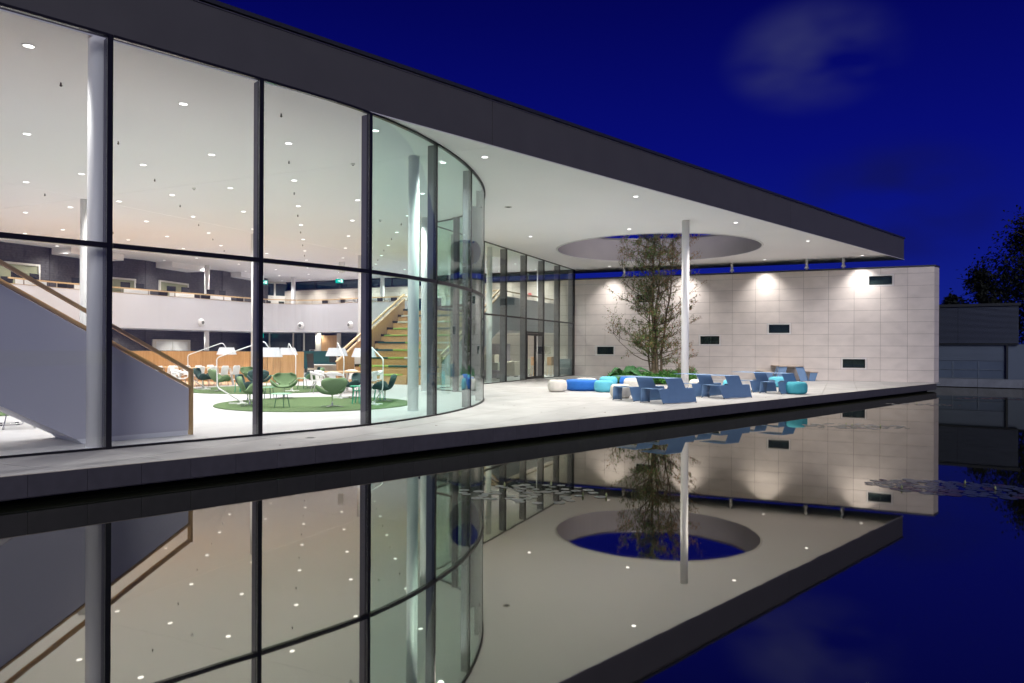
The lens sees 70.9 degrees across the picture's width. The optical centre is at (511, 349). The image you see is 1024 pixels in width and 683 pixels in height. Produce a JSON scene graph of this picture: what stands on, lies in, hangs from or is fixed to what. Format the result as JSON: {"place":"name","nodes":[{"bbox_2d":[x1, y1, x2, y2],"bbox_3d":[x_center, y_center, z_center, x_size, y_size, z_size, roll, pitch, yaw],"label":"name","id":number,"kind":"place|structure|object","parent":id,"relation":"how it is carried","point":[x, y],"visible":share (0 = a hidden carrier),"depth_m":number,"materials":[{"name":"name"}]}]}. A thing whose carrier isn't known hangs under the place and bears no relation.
{"place":"outdoors","nodes":[
{"label":"outdoors","id":0,"kind":"place"},
{"bbox_2d":[0,372,565,457],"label":"interior floor","id":1,"kind":"structure","parent":0,"point":[210,420],"depth_m":15.86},
{"bbox_2d":[80,199,86,330],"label":"column","id":2,"kind":"structure","parent":1,"relation":"on","point":[83,254],"depth_m":23.58,"materials":[{"name":"white"}]},
{"bbox_2d":[85,36,104,447],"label":"column","id":3,"kind":"structure","parent":1,"relation":"on","point":[94,307],"depth_m":11.23,"materials":[{"name":"white"}]},
{"bbox_2d":[0,259,193,443],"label":"staircase","id":4,"kind":"structure","parent":1,"relation":"on","point":[42,368],"depth_m":11.55,"materials":[{"name":"grey paint"}]},
{"bbox_2d":[0,242,267,350],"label":"charcoal wall","id":5,"kind":"structure","parent":1,"relation":"on","point":[147,274],"depth_m":40.52,"materials":[{"name":"grey"}]},
{"bbox_2d":[0,261,39,282],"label":"interior window","id":6,"kind":"structure","parent":5,"relation":"attached to","point":[27,268],"depth_m":33.99,"materials":[{"name":"beige"}]},
{"bbox_2d":[112,277,135,291],"bbox_3d":[-21.265,-3.142,38.916,0.120,1.450,1.800,0,0,35],"label":"interior window","id":7,"kind":"structure","parent":5,"relation":"attached to","point":[116,281],"depth_m":38.94,"materials":[{"name":"beige"}]},
{"bbox_2d":[152,339,190,350],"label":"white door","id":8,"kind":"structure","parent":5,"relation":"attached to","point":[169,345],"depth_m":42.08,"materials":[{"name":"beige"}]},
{"bbox_2d":[156,341,171,350],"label":"door leaf","id":9,"kind":"structure","parent":8,"relation":"in","point":[161,346],"depth_m":41.42,"materials":[{"name":"white plastic"}]},
{"bbox_2d":[173,342,187,350],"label":"door leaf","id":10,"kind":"structure","parent":8,"relation":"in","point":[177,346],"depth_m":42.84,"materials":[{"name":"white plastic"}]},
{"bbox_2d":[158,280,188,295],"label":"interior window","id":11,"kind":"structure","parent":5,"relation":"attached to","point":[163,284],"depth_m":41.98,"materials":[{"name":"beige"}]},
{"bbox_2d":[171,369,187,383],"bbox_3d":[-12.226,1.130,26.404,0.542,0.784,0.614,0,0,10],"label":"armchair","id":12,"kind":"object","parent":1,"relation":"on","point":[174,372],"visible":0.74,"depth_m":26.50,"materials":[{"name":"white plastic"}]},
{"bbox_2d":[204,265,209,350],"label":"column","id":13,"kind":"structure","parent":1,"relation":"on","point":[206,287],"depth_m":42.29,"materials":[{"name":"white"}]},
{"bbox_2d":[176,381,237,386],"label":"timber floor","id":14,"kind":"structure","parent":1,"relation":"on","point":[212,383],"depth_m":31.61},
{"bbox_2d":[174,367,233,386],"bbox_3d":[-12.705,1.136,29.900,0.936,0.766,2.400,0,0,25],"label":"long table","id":15,"kind":"object","parent":14,"relation":"on","point":[230,370],"visible":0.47,"depth_m":29.61,"materials":[{"name":"white wood"}]},
{"bbox_2d":[120,350,303,382],"bbox_3d":[-15.258,0.784,33.797,10.663,1.427,1.705,0,0,4],"label":"wood counter","id":16,"kind":"object","parent":14,"relation":"on","point":[275,365],"visible":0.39,"depth_m":33.65,"materials":[{"name":"brown wood"}]},
{"bbox_2d":[0,2,484,457],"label":"glass facade","id":17,"kind":"structure","parent":1,"relation":"on","point":[473,296],"depth_m":14.77,"materials":[{"name":"glass"}]},
{"bbox_2d":[0,0,904,281],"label":"flat roof","id":18,"kind":"structure","parent":17,"relation":"on","point":[564,190],"depth_m":19.69,"materials":[{"name":"white paint"}]},
{"bbox_2d":[52,247,123,260],"bbox_3d":[-21.578,-4.798,36.500,1.600,0.310,3.000,0,0,20],"label":"ceiling box","id":19,"kind":"object","parent":18,"relation":"attached to","point":[73,252],"visible":0.57,"depth_m":35.22,"materials":[{"name":"white paint"}]},
{"bbox_2d":[156,261,203,271],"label":"ceiling box","id":20,"kind":"object","parent":18,"relation":"attached to","point":[179,266],"visible":0.86,"depth_m":41.33,"materials":[{"name":"white paint"}]},
{"bbox_2d":[231,272,263,279],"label":"ceiling box","id":21,"kind":"object","parent":18,"relation":"attached to","point":[243,275],"visible":0.64,"depth_m":46.22,"materials":[{"name":"white paint"}]},
{"bbox_2d":[251,234,252,366],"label":"column","id":22,"kind":"structure","parent":1,"relation":"on","point":[251,301],"depth_m":30.58,"materials":[{"name":"white"}]},
{"bbox_2d":[193,385,325,393],"bbox_3d":[-9.407,1.517,27.200,5.440,0.027,5.440,0,0,0],"label":"round rug","id":23,"kind":"object","parent":1,"relation":"on","point":[231,389],"visible":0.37,"depth_m":26.32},
{"bbox_2d":[193,368,211,388],"bbox_3d":[-11.661,1.095,27.160,0.688,0.785,0.822,0,0,-6],"label":"swivel chair","id":24,"kind":"object","parent":23,"relation":"on","point":[199,374],"visible":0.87,"depth_m":26.93,"materials":[{"name":"teal fabric"}]},
{"bbox_2d":[187,343,236,389],"bbox_3d":[-11.188,0.628,26.800,1.820,1.734,0.710,0,0,0],"label":"floor lamp","id":25,"kind":"object","parent":23,"relation":"on","point":[223,350],"visible":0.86,"depth_m":26.62,"materials":[{"name":"white metal"}]},
{"bbox_2d":[208,369,230,391],"bbox_3d":[-10.432,1.100,25.603,0.688,0.785,0.822,0,0,-43],"label":"swivel chair","id":26,"kind":"object","parent":23,"relation":"on","point":[212,375],"visible":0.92,"depth_m":25.39,"materials":[{"name":"green fabric"}]},
{"bbox_2d":[247,370,270,391],"bbox_3d":[-8.906,1.107,25.304,0.822,0.785,0.688,0,0,-17],"label":"swivel chair","id":27,"kind":"object","parent":23,"relation":"on","point":[266,377],"visible":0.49,"depth_m":25.13,"materials":[{"name":"teal fabric"}]},
{"bbox_2d":[280,343,298,390],"bbox_3d":[-8.054,0.642,26.190,0.710,1.734,1.820,0,0,-28],"label":"floor lamp","id":28,"kind":"object","parent":23,"relation":"on","point":[289,351],"visible":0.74,"depth_m":26.39,"materials":[{"name":"white metal"}]},
{"bbox_2d":[213,397,406,411],"bbox_3d":[-5.557,1.534,20.350,5.360,0.027,5.360,0,0,0],"label":"round rug","id":29,"kind":"object","parent":1,"relation":"on","point":[305,404],"visible":0.76,"depth_m":19.64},
{"bbox_2d":[235,374,252,401],"bbox_3d":[-7.621,1.113,20.750,0.688,0.785,0.822,0,0,-6],"label":"swivel chair","id":30,"kind":"object","parent":29,"relation":"on","point":[246,384],"visible":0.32,"depth_m":20.50,"materials":[{"name":"teal fabric"}]},
{"bbox_2d":[216,341,282,403],"bbox_3d":[-7.288,0.646,19.957,1.820,1.734,0.710,0,0,-2],"label":"floor lamp","id":31,"kind":"object","parent":29,"relation":"on","point":[271,352],"visible":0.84,"depth_m":19.91,"materials":[{"name":"white metal"}]},
{"bbox_2d":[236,376,263,406],"bbox_3d":[-6.991,1.116,19.201,0.688,0.785,0.822,0,0,-21],"label":"swivel chair","id":32,"kind":"object","parent":29,"relation":"on","point":[249,390],"visible":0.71,"depth_m":18.95,"materials":[{"name":"green fabric"}]},
{"bbox_2d":[270,372,297,398],"bbox_3d":[-6.994,1.116,22.096,0.822,0.785,0.688,0,0,-12],"label":"swivel chair","id":33,"kind":"object","parent":29,"relation":"on","point":[285,380],"visible":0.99,"depth_m":22.26,"materials":[{"name":"green fabric"}]},
{"bbox_2d":[315,377,347,407],"bbox_3d":[-4.737,1.126,18.953,0.822,0.785,0.688,0,0,-31],"label":"swivel chair","id":34,"kind":"object","parent":29,"relation":"on","point":[333,386],"visible":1,"depth_m":18.75,"materials":[{"name":"green fabric"}]},
{"bbox_2d":[326,343,348,398],"bbox_3d":[-5.424,0.654,22.599,0.710,1.734,1.820,0,0,-22],"label":"floor lamp","id":35,"kind":"object","parent":29,"relation":"on","point":[337,351],"visible":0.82,"depth_m":22.83,"materials":[{"name":"white metal"}]},
{"bbox_2d":[346,372,360,397],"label":"swivel chair","id":36,"kind":"object","parent":29,"relation":"on","point":[355,378],"visible":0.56,"depth_m":22.48,"materials":[{"name":"teal fabric"}]},
{"bbox_2d":[352,347,383,404],"bbox_3d":[-3.937,0.661,20.082,0.710,1.734,1.820,0,0,-32],"label":"floor lamp","id":37,"kind":"object","parent":29,"relation":"on","point":[356,352],"visible":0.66,"depth_m":19.94,"materials":[{"name":"white metal"}]},
{"bbox_2d":[372,374,396,401],"bbox_3d":[-3.719,1.131,21.050,0.688,0.785,0.822,0,0,-3],"label":"swivel chair","id":38,"kind":"object","parent":29,"relation":"on","point":[386,386],"visible":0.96,"depth_m":20.81,"materials":[{"name":"teal fabric"}]},
{"bbox_2d":[306,353,313,379],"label":"office chair","id":39,"kind":"object","parent":1,"relation":"on","point":[310,360],"visible":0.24,"depth_m":34.75,"materials":[{"name":"black plastic"}]},
{"bbox_2d":[265,334,356,371],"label":"back partition","id":40,"kind":"object","parent":1,"relation":"on","point":[280,340],"visible":0.07,"depth_m":48.79,"materials":[{"name":"grey"}]},
{"bbox_2d":[269,333,357,372],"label":"meeting room front","id":41,"kind":"object","parent":1,"relation":"on","point":[324,342],"visible":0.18,"depth_m":46.18,"materials":[{"name":"beige"}]},
{"bbox_2d":[321,335,336,350],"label":"oak door","id":42,"kind":"structure","parent":41,"relation":"in","point":[327,341],"depth_m":46.04,"materials":[{"name":"brown wood"}]},
{"bbox_2d":[309,371,324,392],"bbox_3d":[-6.883,1.155,25.464,0.542,0.784,0.614,0,0,-30],"label":"armchair","id":43,"kind":"object","parent":1,"relation":"on","point":[314,373],"visible":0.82,"depth_m":25.27,"materials":[{"name":"white plastic"}]},
{"bbox_2d":[304,351,360,378],"bbox_3d":[-8.204,0.820,35.845,5.400,1.435,3.190,0,0,0],"label":"reception desk","id":44,"kind":"object","parent":1,"relation":"on","point":[321,358],"visible":0.19,"depth_m":37.36,"materials":[{"name":"teal plastic"}]},
{"bbox_2d":[324,371,360,391],"bbox_3d":[-5.955,1.175,26.000,1.640,0.745,1.640,0,0,0],"label":"round table","id":45,"kind":"object","parent":1,"relation":"on","point":[347,378],"visible":0.62,"depth_m":25.85,"materials":[{"name":"brown wood"}]},
{"bbox_2d":[358,255,360,339],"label":"column","id":46,"kind":"structure","parent":1,"relation":"on","point":[359,296],"depth_m":37.37,"materials":[{"name":"white"}]},
{"bbox_2d":[335,294,461,384],"bbox_3d":[-4.762,-0.781,35.682,6.379,4.665,8.108,0,0,23],"label":"wooden tribune","id":47,"kind":"object","parent":1,"relation":"on","point":[390,337],"visible":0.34,"depth_m":35.19,"materials":[{"name":"brown wood"}]},
{"bbox_2d":[407,155,419,410],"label":"column","id":48,"kind":"structure","parent":1,"relation":"on","point":[413,286],"depth_m":18.08,"materials":[{"name":"white"}]},
{"bbox_2d":[421,217,427,390],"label":"column","id":49,"kind":"structure","parent":1,"relation":"on","point":[424,304],"depth_m":26.57,"materials":[{"name":"white"}]},
{"bbox_2d":[439,289,499,384],"bbox_3d":[-1.897,-0.727,33.860,0.128,4.583,5.344,0,0,28],"label":"side stair","id":50,"kind":"object","parent":1,"relation":"on","point":[444,368],"visible":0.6,"depth_m":32.91,"materials":[{"name":"paint"}]},
{"bbox_2d":[486,246,491,381],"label":"column","id":51,"kind":"structure","parent":1,"relation":"on","point":[489,318],"depth_m":34.08,"materials":[{"name":"white"}]},
{"bbox_2d":[560,359,571,374],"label":"sofa block","id":52,"kind":"object","parent":1,"relation":"on","point":[565,366],"depth_m":43.27,"materials":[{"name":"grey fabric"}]},
{"bbox_2d":[0,375,938,501],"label":"terrace","id":53,"kind":"structure","parent":0,"point":[514,410],"depth_m":13.55,"materials":[{"name":"grey"}]},
{"bbox_2d":[268,280,574,374],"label":"stone wall","id":54,"kind":"structure","parent":53,"relation":"on","point":[513,340],"depth_m":45.36,"materials":[{"name":"grey"}]},
{"bbox_2d":[7,277,553,333],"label":"gallery","id":55,"kind":"object","parent":54,"relation":"attached to","point":[134,311],"visible":0.66,"depth_m":40.31,"materials":[{"name":"white paint"}]},
{"bbox_2d":[123,289,149,294],"bbox_3d":[-19.847,-2.460,37.599,0.745,1.300,1.700,0,0,26],"label":"desk","id":56,"kind":"object","parent":55,"relation":"on","point":[135,291],"visible":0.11,"depth_m":37.40,"materials":[{"name":"white plastic"}]},
{"bbox_2d":[268,281,286,303],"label":"door wall","id":57,"kind":"structure","parent":55,"relation":"on","point":[276,290],"depth_m":52.83,"materials":[{"name":"beige"}]},
{"bbox_2d":[291,277,295,303],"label":"column","id":58,"kind":"structure","parent":55,"relation":"on","point":[293,287],"depth_m":49.20,"materials":[{"name":"white"}]},
{"bbox_2d":[380,275,384,300],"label":"column","id":59,"kind":"structure","parent":55,"relation":"on","point":[382,286],"depth_m":47.50,"materials":[{"name":"white"}]},
{"bbox_2d":[269,270,574,290],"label":"clerestory","id":60,"kind":"object","parent":54,"relation":"on","point":[392,282],"visible":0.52,"depth_m":49.22,"materials":[{"name":"brown metal"}]},
{"bbox_2d":[437,226,573,388],"bbox_3d":[0.127,-1.639,35.805,0.433,6.440,17.339,0,0,24],"label":"terrace screen","id":61,"kind":"object","parent":53,"relation":"on","point":[524,332],"visible":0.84,"depth_m":36.98,"materials":[{"name":"brown metal"}]},
{"bbox_2d":[527,333,535,378],"bbox_3d":[0.982,0.364,37.465,0.060,2.380,1.185,0,0,24],"label":"door","id":62,"kind":"structure","parent":61,"relation":"in","point":[528,334],"depth_m":37.86,"materials":[{"name":"glass"}]},
{"bbox_2d":[536,334,544,378],"bbox_3d":[1.500,0.367,38.558,0.128,2.380,1.185,0,0,24],"label":"door","id":63,"kind":"structure","parent":61,"relation":"in","point":[543,353],"depth_m":39.03,"materials":[{"name":"brown metal"}]},
{"bbox_2d":[548,380,566,391],"bbox_3d":[1.696,1.364,26.851,0.725,0.448,0.720,0,0,-29],"label":"pouf","id":64,"kind":"object","parent":53,"relation":"on","point":[557,385],"visible":1,"depth_m":26.56,"materials":[{"name":"white fabric"}]},
{"bbox_2d":[566,379,596,390],"bbox_3d":[2.714,1.378,27.800,1.320,0.428,1.320,0,0,2],"label":"pouf","id":65,"kind":"object","parent":53,"relation":"on","point":[580,384],"visible":0.81,"depth_m":27.23,"materials":[{"name":"blue fabric"}]},
{"bbox_2d":[594,380,613,391],"bbox_3d":[3.434,1.382,26.852,0.740,0.428,0.745,0,0,5],"label":"pouf","id":66,"kind":"object","parent":53,"relation":"on","point":[602,385],"visible":0.88,"depth_m":26.55,"materials":[{"name":"teal fabric"}]},
{"bbox_2d":[610,384,630,397],"bbox_3d":[3.562,1.372,23.601,0.695,0.448,0.690,0,0,32],"label":"pouf","id":67,"kind":"object","parent":53,"relation":"on","point":[626,392],"visible":0.66,"depth_m":23.34,"materials":[{"name":"white fabric"}]},
{"bbox_2d":[624,378,638,386],"bbox_3d":[4.846,1.368,28.301,0.905,0.468,0.900,0,0,-36],"label":"pouf","id":68,"kind":"object","parent":53,"relation":"on","point":[631,382],"visible":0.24,"depth_m":27.92,"materials":[{"name":"white fabric"}]},
{"bbox_2d":[612,375,664,401],"bbox_3d":[3.954,1.224,22.710,1.515,0.748,1.075,0,0,-33],"label":"steel picnic table","id":69,"kind":"object","parent":53,"relation":"on","point":[636,391],"visible":0.84,"depth_m":22.38,"materials":[{"name":"blue metal"}]},
{"bbox_2d":[640,377,696,403],"bbox_3d":[4.644,1.227,21.700,1.515,0.748,1.075,0,0,-33],"label":"steel picnic table","id":70,"kind":"object","parent":53,"relation":"on","point":[676,391],"visible":1,"depth_m":21.35,"materials":[{"name":"blue metal"}]},
{"bbox_2d":[681,220,688,387],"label":"column","id":71,"kind":"structure","parent":53,"relation":"on","point":[685,309],"depth_m":26.94,"materials":[{"name":"white"}]},
{"bbox_2d":[680,373,721,395],"bbox_3d":[6.444,1.235,25.110,1.515,0.748,1.075,0,0,-33],"label":"steel picnic table","id":72,"kind":"object","parent":53,"relation":"on","point":[715,389],"visible":0.66,"depth_m":24.72,"materials":[{"name":"blue metal"}]},
{"bbox_2d":[701,374,751,398],"bbox_3d":[7.104,1.238,24.080,1.515,0.748,1.075,0,0,-33],"label":"armchair","id":73,"kind":"object","parent":53,"relation":"on","point":[734,387],"visible":1,"depth_m":23.72,"materials":[{"name":"blue metal"}]},
{"bbox_2d":[575,265,939,382],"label":"stone wall","id":74,"kind":"structure","parent":53,"relation":"on","point":[875,324],"depth_m":38.59,"materials":[{"name":"stone"}]},
{"bbox_2d":[595,345,614,355],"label":"window","id":75,"kind":"structure","parent":74,"relation":"in","point":[607,350],"depth_m":42.97,"materials":[{"name":"black"}]},
{"bbox_2d":[699,335,720,345],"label":"window","id":76,"kind":"structure","parent":74,"relation":"in","point":[704,340],"depth_m":40.44,"materials":[{"name":"black"}]},
{"bbox_2d":[767,323,790,333],"bbox_3d":[14.448,-1.099,38.906,1.209,0.602,0.185,0,0,25],"label":"window","id":77,"kind":"structure","parent":74,"relation":"in","point":[774,328],"depth_m":38.92,"materials":[{"name":"black"}]},
{"bbox_2d":[841,358,866,369],"bbox_3d":[17.764,0.746,37.382,1.209,0.602,0.185,0,0,25],"label":"window","id":78,"kind":"structure","parent":74,"relation":"in","point":[846,363],"depth_m":37.40,"materials":[{"name":"black"}]},
{"bbox_2d":[867,274,893,286],"bbox_3d":[18.891,-3.519,36.875,1.209,0.602,0.185,0,0,25],"label":"window","id":79,"kind":"structure","parent":74,"relation":"in","point":[882,279],"depth_m":36.89,"materials":[{"name":"black"}]},
{"bbox_2d":[741,371,776,392],"bbox_3d":[9.264,1.248,27.690,1.515,0.748,1.075,0,0,-33],"label":"steel picnic table","id":80,"kind":"object","parent":53,"relation":"on","point":[755,383],"visible":0.75,"depth_m":27.27,"materials":[{"name":"blue metal"}]},
{"bbox_2d":[760,372,802,393],"bbox_3d":[9.934,1.251,26.680,1.515,0.748,1.075,0,0,-33],"label":"steel picnic table","id":81,"kind":"object","parent":53,"relation":"on","point":[788,377],"visible":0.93,"depth_m":26.30,"materials":[{"name":"blue metal"}]},
{"bbox_2d":[756,365,817,380],"bbox_3d":[14.595,1.252,38.300,2.700,0.792,2.220,0,0,6],"label":"plank picnic table","id":82,"kind":"object","parent":53,"relation":"on","point":[801,372],"visible":0.72,"depth_m":37.30,"materials":[{"name":"blue metal"}]},
{"bbox_2d":[786,382,807,393],"bbox_3d":[10.315,1.403,26.102,0.770,0.448,0.775,0,0,41],"label":"pouf","id":83,"kind":"object","parent":53,"relation":"on","point":[796,387],"visible":1,"depth_m":25.79,"materials":[{"name":"teal fabric"}]},
{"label":"planting soil","id":84,"kind":"structure","parent":53,"relation":"on","visible":0},
{"bbox_2d":[608,365,649,381],"bbox_3d":[5.440,1.165,33.806,2.063,0.780,1.429,0,0,-18],"label":"broad leaf plant","id":85,"kind":"object","parent":84,"relation":"on","point":[632,369],"visible":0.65,"depth_m":33.72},
{"bbox_2d":[607,367,696,384],"bbox_3d":[6.750,1.251,34.747,4.436,0.891,4.506,0,0,0],"label":"ground cover","id":86,"kind":"object","parent":84,"relation":"on","point":[675,374],"visible":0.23,"depth_m":33.48,"materials":[{"name":"green plant"}]},
{"bbox_2d":[603,234,706,374],"bbox_3d":[6.655,-2.595,35.212,5.108,8.388,4.950,0,0,28],"label":"terrace tree","id":87,"kind":"object","parent":84,"relation":"on","point":[654,345],"visible":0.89,"depth_m":34.83,"materials":[{"name":"green plant"}]},
{"bbox_2d":[492,344,509,362],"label":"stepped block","id":88,"kind":"structure","parent":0,"point":[495,348],"depth_m":41.90,"materials":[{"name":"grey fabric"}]},
{"bbox_2d":[0,375,1023,682],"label":"water","id":89,"kind":"structure","parent":0,"point":[782,545],"depth_m":6.57,"materials":[{"name":"liquid"}]},
{"bbox_2d":[459,481,606,503],"bbox_3d":[0.267,1.925,9.750,1.996,0.062,1.363,0,0,0],"label":"water lily","id":90,"kind":"object","parent":89,"relation":"on","point":[535,495],"visible":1,"depth_m":9.74,"materials":[{"name":"green"}]},
{"bbox_2d":[802,423,909,429],"bbox_3d":[8.846,1.964,18.593,2.590,0.062,1.569,0,0,0],"label":"water lily","id":91,"kind":"object","parent":89,"relation":"on","point":[866,426],"visible":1,"depth_m":18.56,"materials":[{"name":"green"}]},
{"bbox_2d":[865,479,1023,499],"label":"water lily","id":92,"kind":"object","parent":89,"relation":"on","point":[955,490],"visible":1,"depth_m":10.25,"materials":[{"name":"green"}]},
{"bbox_2d":[507,361,519,376],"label":"sofa block","id":93,"kind":"object","parent":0,"point":[513,368],"depth_m":40.85,"materials":[{"name":"beige fabric"}]},
{"bbox_2d":[217,0,1023,343],"label":"sky","id":94,"kind":"structure","parent":0,"point":[905,118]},
{"bbox_2d":[939,303,1023,379],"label":"shed","id":95,"kind":"structure","parent":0,"point":[978,341],"depth_m":40.79,"materials":[{"name":"grey"}]},
{"bbox_2d":[939,370,951,376],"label":"door panel","id":96,"kind":"structure","parent":95,"relation":"in","point":[942,373],"depth_m":41.77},
{"bbox_2d":[939,361,951,368],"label":"door panel","id":97,"kind":"structure","parent":95,"relation":"in","point":[942,364],"depth_m":41.77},
{"bbox_2d":[953,370,977,377],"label":"door panel","id":98,"kind":"structure","parent":95,"relation":"in","point":[956,373],"depth_m":41.23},
{"bbox_2d":[953,361,977,368],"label":"door panel","id":99,"kind":"structure","parent":95,"relation":"in","point":[956,364],"depth_m":41.23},
{"bbox_2d":[939,359,1003,360],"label":"door section","id":100,"kind":"structure","parent":95,"relation":"in","point":[939,359],"depth_m":40.88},
{"bbox_2d":[939,357,1003,358],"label":"door section","id":101,"kind":"structure","parent":95,"relation":"in","point":[939,357],"depth_m":41.04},
{"bbox_2d":[939,355,1003,356],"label":"door section","id":102,"kind":"structure","parent":95,"relation":"in","point":[939,355],"depth_m":41.12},
{"bbox_2d":[939,353,1003,354],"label":"door section","id":103,"kind":"structure","parent":95,"relation":"in","point":[939,353],"depth_m":41.31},
{"bbox_2d":[939,350,1003,351],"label":"door section","id":104,"kind":"structure","parent":95,"relation":"in","point":[939,350],"depth_m":41.00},
{"bbox_2d":[939,348,1003,349],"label":"door section","id":105,"kind":"structure","parent":95,"relation":"in","point":[939,348],"depth_m":41.08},
{"bbox_2d":[939,346,1003,347],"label":"door section","id":106,"kind":"structure","parent":95,"relation":"in","point":[939,346],"depth_m":41.08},
{"bbox_2d":[979,370,1003,377],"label":"door panel","id":107,"kind":"structure","parent":95,"relation":"in","point":[982,373],"depth_m":40.56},
{"bbox_2d":[979,362,1003,369],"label":"door panel","id":108,"kind":"structure","parent":95,"relation":"in","point":[982,365],"depth_m":40.53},
{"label":"bank ground","id":109,"kind":"structure","parent":0,"visible":0},
{"bbox_2d":[819,378,1023,388],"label":"bank wall","id":110,"kind":"structure","parent":109,"relation":"on","point":[983,383],"depth_m":38.58,"materials":[{"name":"concrete"}]},
{"bbox_2d":[940,292,961,304],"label":"background tree","id":111,"kind":"object","parent":109,"relation":"on","point":[950,298],"visible":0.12,"depth_m":71.83,"materials":[{"name":"green plant"}]},
{"bbox_2d":[947,260,1022,335],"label":"background tree","id":112,"kind":"object","parent":109,"relation":"on","point":[979,279],"visible":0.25,"depth_m":70.40,"materials":[{"name":"green plant"}]},
{"bbox_2d":[957,205,1023,343],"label":"background tree","id":113,"kind":"object","parent":109,"relation":"on","point":[1014,277],"visible":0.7,"depth_m":70.28,"materials":[{"name":"green plant"}]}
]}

